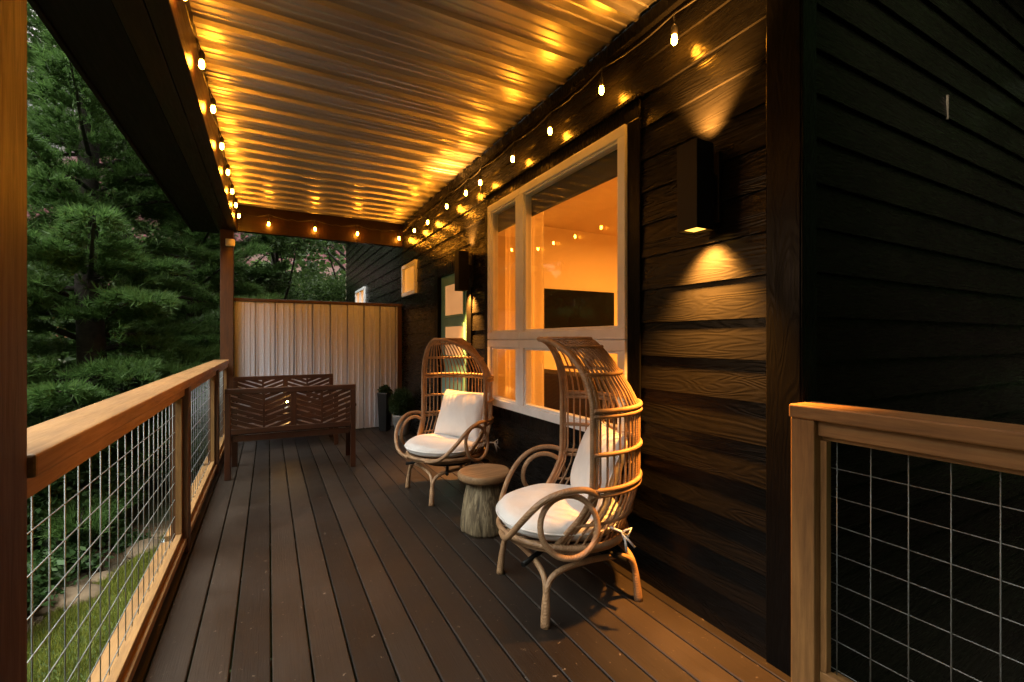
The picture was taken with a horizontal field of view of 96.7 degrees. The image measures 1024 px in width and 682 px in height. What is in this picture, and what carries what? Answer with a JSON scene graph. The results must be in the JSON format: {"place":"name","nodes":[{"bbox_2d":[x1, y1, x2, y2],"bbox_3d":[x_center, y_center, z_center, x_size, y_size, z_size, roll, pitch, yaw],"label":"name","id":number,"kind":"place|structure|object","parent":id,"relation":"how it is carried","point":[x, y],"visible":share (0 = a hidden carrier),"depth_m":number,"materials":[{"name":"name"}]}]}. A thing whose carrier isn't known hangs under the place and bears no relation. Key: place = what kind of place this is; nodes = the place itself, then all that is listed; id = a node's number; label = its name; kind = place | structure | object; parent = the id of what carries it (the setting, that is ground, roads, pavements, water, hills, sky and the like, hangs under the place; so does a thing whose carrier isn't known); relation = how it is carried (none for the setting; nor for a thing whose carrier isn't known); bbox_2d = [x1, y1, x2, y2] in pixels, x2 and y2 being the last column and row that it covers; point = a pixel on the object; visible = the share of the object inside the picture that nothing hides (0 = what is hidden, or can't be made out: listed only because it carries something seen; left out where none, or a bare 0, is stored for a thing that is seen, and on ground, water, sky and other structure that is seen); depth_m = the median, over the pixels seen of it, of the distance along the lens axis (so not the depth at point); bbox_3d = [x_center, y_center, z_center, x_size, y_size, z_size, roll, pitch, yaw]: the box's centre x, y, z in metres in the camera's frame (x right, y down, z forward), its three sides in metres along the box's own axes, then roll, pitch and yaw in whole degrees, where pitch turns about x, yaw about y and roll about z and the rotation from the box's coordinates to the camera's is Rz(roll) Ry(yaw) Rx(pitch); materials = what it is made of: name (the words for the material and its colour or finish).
{"place":"outdoors","nodes":[
{"label":"outdoors","id":0,"kind":"place"},
{"bbox_2d":[27,520,170,635],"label":"garden soil","id":1,"kind":"structure","parent":0,"point":[113,561],"depth_m":4.54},
{"bbox_2d":[27,552,63,609],"bbox_3d":[-4.473,1.662,2.914,2.162,1.196,2.028,0,0,31],"label":"shrub","id":2,"kind":"object","parent":1,"relation":"on","point":[59,562],"visible":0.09,"depth_m":3.45,"materials":[{"name":"green plant"}]},
{"bbox_2d":[43,507,63,551],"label":"shrub","id":3,"kind":"object","parent":1,"relation":"on","point":[45,544],"visible":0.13,"depth_m":4.61,"materials":[{"name":"green plant"}]},
{"bbox_2d":[27,554,87,614],"bbox_3d":[-4.095,1.993,3.667,0.892,0.535,0.927,0,0,-28],"label":"shrub","id":4,"kind":"object","parent":1,"relation":"on","point":[39,587],"visible":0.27,"depth_m":3.80,"materials":[{"name":"green plant"}]},
{"bbox_2d":[27,483,87,557],"bbox_3d":[-5.292,1.521,3.731,2.082,1.477,2.507,0,0,36],"label":"shrub","id":5,"kind":"object","parent":1,"relation":"on","point":[36,519],"visible":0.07,"depth_m":4.39,"materials":[{"name":"green plant"}]},
{"bbox_2d":[27,584,102,615],"bbox_3d":[-3.793,2.204,3.865,0.508,0.144,0.376,0,0,-28],"label":"rock","id":6,"kind":"object","parent":1,"relation":"on","point":[71,593],"visible":0.42,"depth_m":3.81,"materials":[{"name":"beige stone"}]},
{"bbox_2d":[28,533,114,582],"bbox_3d":[-4.223,2.054,4.318,0.722,0.414,0.802,0,0,-28],"label":"shrub","id":7,"kind":"object","parent":1,"relation":"on","point":[71,552],"visible":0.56,"depth_m":4.29,"materials":[{"name":"green plant"}]},
{"bbox_2d":[91,571,113,583],"bbox_3d":[-3.822,2.213,4.246,0.233,0.066,0.173,0,0,25],"label":"rock","id":8,"kind":"object","parent":1,"relation":"on","point":[95,577],"visible":0.56,"depth_m":4.21,"materials":[{"name":"beige stone"}]},
{"bbox_2d":[58,504,159,553],"bbox_3d":[-4.373,2.056,4.865,0.824,0.409,0.787,0,0,20],"label":"shrub","id":9,"kind":"object","parent":1,"relation":"on","point":[72,539],"visible":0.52,"depth_m":4.88,"materials":[{"name":"green plant"}]},
{"bbox_2d":[123,538,161,558],"bbox_3d":[-3.905,2.207,4.824,0.320,0.120,0.421,0,0,-28],"label":"rock","id":10,"kind":"object","parent":1,"relation":"on","point":[146,542],"visible":0.6,"depth_m":4.75,"materials":[{"name":"beige stone"}]},
{"bbox_2d":[147,528,167,538],"bbox_3d":[-3.997,2.211,5.172,0.296,0.084,0.217,0,0,-55],"label":"rock","id":11,"kind":"object","parent":1,"relation":"on","point":[157,534],"visible":0.47,"depth_m":5.12,"materials":[{"name":"beige stone"}]},
{"bbox_2d":[27,532,230,681],"bbox_3d":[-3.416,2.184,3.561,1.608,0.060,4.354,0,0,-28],"label":"grass","id":12,"kind":"structure","parent":0,"point":[70,617],"depth_m":3.45,"materials":[{"name":"green plant"}]},
{"bbox_2d":[27,359,344,659],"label":"ground","id":13,"kind":"structure","parent":0,"point":[158,516],"depth_m":6.25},
{"bbox_2d":[27,41,75,415],"bbox_3d":[-9.015,-3.895,5.887,4.733,12.230,5.208,0,0,34],"label":"pine tree","id":14,"kind":"object","parent":13,"relation":"on","point":[42,350],"visible":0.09,"depth_m":6.38,"materials":[{"name":"green plant"}]},
{"bbox_2d":[27,405,77,425],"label":"shrub","id":15,"kind":"object","parent":13,"relation":"on","point":[36,415],"depth_m":6.89,"materials":[{"name":"green plant"}]},
{"bbox_2d":[27,449,147,548],"bbox_3d":[-5.139,1.676,4.780,1.989,1.167,1.632,0,0,-28],"label":"shrub","id":16,"kind":"object","parent":13,"relation":"on","point":[57,490],"visible":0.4,"depth_m":5.03,"materials":[{"name":"green plant"}]},
{"bbox_2d":[27,19,209,357],"bbox_3d":[-9.703,-3.534,11.306,5.438,11.488,4.942,0,0,32],"label":"broadleaf tree","id":17,"kind":"object","parent":13,"relation":"on","point":[66,280],"visible":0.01,"depth_m":10.65,"materials":[{"name":"green plant"}]},
{"bbox_2d":[79,428,170,486],"bbox_3d":[-5.579,1.643,6.154,1.996,1.232,1.775,0,0,0],"label":"shrub","id":18,"kind":"object","parent":13,"relation":"on","point":[135,449],"visible":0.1,"depth_m":6.26,"materials":[{"name":"green plant"}]},
{"bbox_2d":[27,1,283,543],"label":"pine tree","id":19,"kind":"object","parent":13,"relation":"on","point":[84,204],"visible":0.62,"depth_m":5.67,"materials":[{"name":"green plant"}]},
{"bbox_2d":[126,390,207,484],"bbox_3d":[-5.054,1.480,7.362,2.268,1.558,2.411,0,0,-28],"label":"shrub","id":20,"kind":"object","parent":13,"relation":"on","point":[192,435],"visible":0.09,"depth_m":6.83,"materials":[{"name":"green plant"}]},
{"bbox_2d":[66,154,289,423],"bbox_3d":[-6.819,-2.286,9.582,4.071,9.267,3.512,0,0,1],"label":"pine tree","id":21,"kind":"object","parent":13,"relation":"on","point":[207,274],"visible":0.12,"depth_m":9.11,"materials":[{"name":"green plant"}]},
{"bbox_2d":[27,227,345,412],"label":"woods","id":22,"kind":"object","parent":13,"relation":"on","point":[301,262],"visible":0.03,"depth_m":18.98,"materials":[{"name":"green plant"}]},
{"bbox_2d":[192,383,207,412],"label":"shrub","id":23,"kind":"object","parent":13,"relation":"on","point":[201,394],"visible":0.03,"depth_m":8.20,"materials":[{"name":"green plant"}]},
{"bbox_2d":[137,222,308,311],"bbox_3d":[-10.085,-3.050,16.066,6.745,10.523,5.858,0,0,-28],"label":"broadleaf tree","id":24,"kind":"object","parent":13,"relation":"on","point":[248,237],"visible":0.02,"depth_m":16.89,"materials":[{"name":"green plant"}]},
{"bbox_2d":[146,440,355,681],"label":"deck frame","id":25,"kind":"object","parent":13,"relation":"on","point":[271,679],"depth_m":2.58,"materials":[{"name":"black wood"}]},
{"bbox_2d":[131,426,790,681],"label":"deck","id":26,"kind":"structure","parent":25,"relation":"on","point":[423,591],"depth_m":2.28,"materials":[{"name":"brown wood"}]},
{"bbox_2d":[0,0,26,681],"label":"porch post","id":27,"kind":"object","parent":26,"relation":"on","point":[13,340],"visible":1,"depth_m":0.87,"materials":[{"name":"brown wood"}]},
{"bbox_2d":[27,359,228,681],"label":"deck railing","id":28,"kind":"object","parent":26,"relation":"on","point":[60,446],"visible":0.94,"depth_m":1.86,"materials":[{"name":"brown wood"}]},
{"bbox_2d":[220,229,233,436],"bbox_3d":[-3.611,-0.044,5.769,0.148,2.687,0.148,0,0,-28],"label":"porch post","id":29,"kind":"object","parent":26,"relation":"on","point":[226,302],"visible":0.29,"depth_m":5.71,"materials":[{"name":"brown wood"}]},
{"bbox_2d":[225,238,234,246],"bbox_3d":[-3.529,-1.220,5.699,0.100,0.090,0.056,0,0,-28],"label":"outlet box","id":30,"kind":"object","parent":29,"relation":"attached to","point":[230,242],"visible":1,"depth_m":5.68,"materials":[{"name":"orange plastic"}]},
{"bbox_2d":[231,374,339,454],"bbox_3d":[-2.791,0.877,5.623,1.174,0.845,0.590,0,0,-28],"label":"garden bench","id":31,"kind":"object","parent":26,"relation":"on","point":[276,378],"visible":0.27,"depth_m":5.77,"materials":[{"name":"brown wood"}]},
{"bbox_2d":[224,384,355,480],"bbox_3d":[-2.252,0.877,4.698,1.174,0.845,0.590,0,0,-25],"label":"garden bench","id":32,"kind":"object","parent":26,"relation":"on","point":[236,431],"visible":1,"depth_m":4.44,"materials":[{"name":"brown wood"}]},
{"bbox_2d":[234,298,402,434],"bbox_3d":[-2.633,0.379,6.395,2.173,1.842,0.112,0,0,-28],"label":"privacy screen","id":33,"kind":"object","parent":26,"relation":"on","point":[359,344],"visible":0.73,"depth_m":6.38,"materials":[{"name":"beige wood"}]},
{"bbox_2d":[377,384,392,430],"bbox_3d":[-1.821,0.967,6.540,0.213,0.667,0.216,0,0,24],"label":"tall planter","id":34,"kind":"object","parent":26,"relation":"on","point":[384,412],"visible":0.96,"depth_m":6.47,"materials":[{"name":"black ceramic"}]},
{"bbox_2d":[386,386,415,434],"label":"potted plant","id":35,"kind":"object","parent":26,"relation":"on","point":[401,405],"visible":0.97,"depth_m":6.19,"materials":[{"name":"green plant"}]},
{"bbox_2d":[394,338,499,506],"bbox_3d":[-0.547,0.642,3.942,0.859,1.320,0.762,0,0,38],"label":"egg chair","id":36,"kind":"object","parent":26,"relation":"on","point":[464,420],"visible":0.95,"depth_m":3.91,"materials":[{"name":"wicker"}]},
{"bbox_2d":[458,463,509,537],"bbox_3d":[-0.190,1.099,3.144,0.373,0.402,0.367,0,0,-28],"label":"side table","id":37,"kind":"object","parent":26,"relation":"on","point":[484,482],"visible":0.86,"depth_m":3.02,"materials":[{"name":"brown wood"}]},
{"bbox_2d":[496,337,642,629],"bbox_3d":[0.295,0.642,2.409,0.762,1.320,0.859,0,0,-4],"label":"egg chair","id":38,"kind":"object","parent":26,"relation":"on","point":[584,514],"visible":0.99,"depth_m":2.17,"materials":[{"name":"wicker"}]},
{"bbox_2d":[789,401,1023,681],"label":"deck railing","id":39,"kind":"object","parent":26,"relation":"on","point":[817,428],"visible":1,"depth_m":1.58,"materials":[{"name":"brown wood"}]},
{"bbox_2d":[168,223,345,333],"bbox_3d":[-6.369,-2.120,11.962,5.127,8.668,4.883,0,0,12],"label":"broadleaf tree","id":40,"kind":"object","parent":13,"relation":"on","point":[287,282],"visible":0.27,"depth_m":10.95,"materials":[{"name":"green plant"}]},
{"bbox_2d":[296,239,345,300],"bbox_3d":[-5.694,-2.555,15.726,5.333,9.537,5.694,0,0,-28],"label":"broadleaf tree","id":41,"kind":"object","parent":13,"relation":"on","point":[326,247],"visible":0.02,"depth_m":15.68,"materials":[{"name":"green plant"}]},
{"bbox_2d":[334,0,1023,681],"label":"house","id":42,"kind":"structure","parent":13,"relation":"on","point":[862,244],"depth_m":2.24,"materials":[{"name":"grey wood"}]},
{"bbox_2d":[27,0,684,247],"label":"porch roof","id":43,"kind":"structure","parent":42,"relation":"attached to","point":[385,117],"depth_m":3.02,"materials":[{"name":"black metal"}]},
{"bbox_2d":[184,0,239,217],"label":"string lights","id":44,"kind":"object","parent":43,"relation":"hanging from","point":[201,55],"visible":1,"depth_m":2.97,"materials":[{"name":"black"}]},
{"bbox_2d":[240,211,399,239],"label":"string lights","id":45,"kind":"object","parent":43,"relation":"hanging from","point":[268,221],"visible":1,"depth_m":6.20,"materials":[{"name":"black"}]},
{"bbox_2d":[355,286,365,302],"bbox_3d":[-3.327,-0.760,10.014,0.065,0.720,1.100,0,0,-28],"label":"window","id":46,"kind":"structure","parent":42,"relation":"in","point":[360,296],"depth_m":9.97,"materials":[{"name":"glass"}]},
{"bbox_2d":[401,259,417,296],"bbox_3d":[-1.462,-0.870,6.526,0.065,0.460,0.710,0,0,-28],"label":"window","id":47,"kind":"structure","parent":42,"relation":"in","point":[409,283],"depth_m":6.53,"materials":[{"name":"glass"}]},
{"bbox_2d":[438,273,465,399],"bbox_3d":[-0.652,0.255,5.026,0.111,1.990,0.880,0,0,-28],"label":"door","id":48,"kind":"structure","parent":42,"relation":"in","point":[453,303],"depth_m":5.06,"materials":[{"name":"teal paint"}]},
{"bbox_2d":[455,250,473,291],"bbox_3d":[-0.473,-0.677,4.498,0.160,0.385,0.112,0,0,-28],"label":"wall sconce","id":49,"kind":"object","parent":42,"relation":"attached to","point":[464,271],"depth_m":4.45,"materials":[{"name":"black metal"}]},
{"bbox_2d":[505,211,543,406],"bbox_3d":[0.087,-0.035,4.163,0.074,2.570,0.700,0,0,-28],"label":"curtain","id":50,"kind":"object","parent":42,"relation":"hanging from","point":[537,302],"depth_m":3.91,"materials":[{"name":"beige fabric"}]},
{"bbox_2d":[401,0,695,232],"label":"string lights","id":51,"kind":"object","parent":42,"relation":"attached to","point":[674,30],"visible":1,"depth_m":3.01,"materials":[{"name":"black"}]},
{"bbox_2d":[482,91,643,464],"bbox_3d":[0.243,-0.327,3.364,0.090,2.015,2.051,0,0,-28],"label":"window","id":52,"kind":"structure","parent":42,"relation":"in","point":[609,148],"depth_m":3.10,"materials":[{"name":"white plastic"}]},
{"bbox_2d":[544,288,613,328],"bbox_3d":[0.933,-0.320,6.803,1.480,0.840,0.078,0,0,-28],"label":"television","id":53,"kind":"object","parent":42,"relation":"attached to","point":[568,308],"visible":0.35,"depth_m":6.78,"materials":[{"name":"black plastic"}]},
{"bbox_2d":[544,369,616,423],"bbox_3d":[0.869,0.800,4.377,0.880,1.000,1.960,0,0,-28],"label":"cabinet","id":54,"kind":"object","parent":42,"relation":"on","point":[551,391],"visible":0.06,"depth_m":4.16,"materials":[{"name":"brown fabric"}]},
{"bbox_2d":[677,138,721,234],"bbox_3d":[0.840,-0.677,2.042,0.160,0.385,0.112,0,0,-28],"label":"wall sconce","id":55,"kind":"object","parent":42,"relation":"attached to","point":[699,185],"depth_m":2.00,"materials":[{"name":"black metal"}]},
{"bbox_2d":[27,9,345,336],"label":"sky","id":56,"kind":"structure","parent":0,"point":[336,268],"materials":[{"name":"grey"}]}
]}

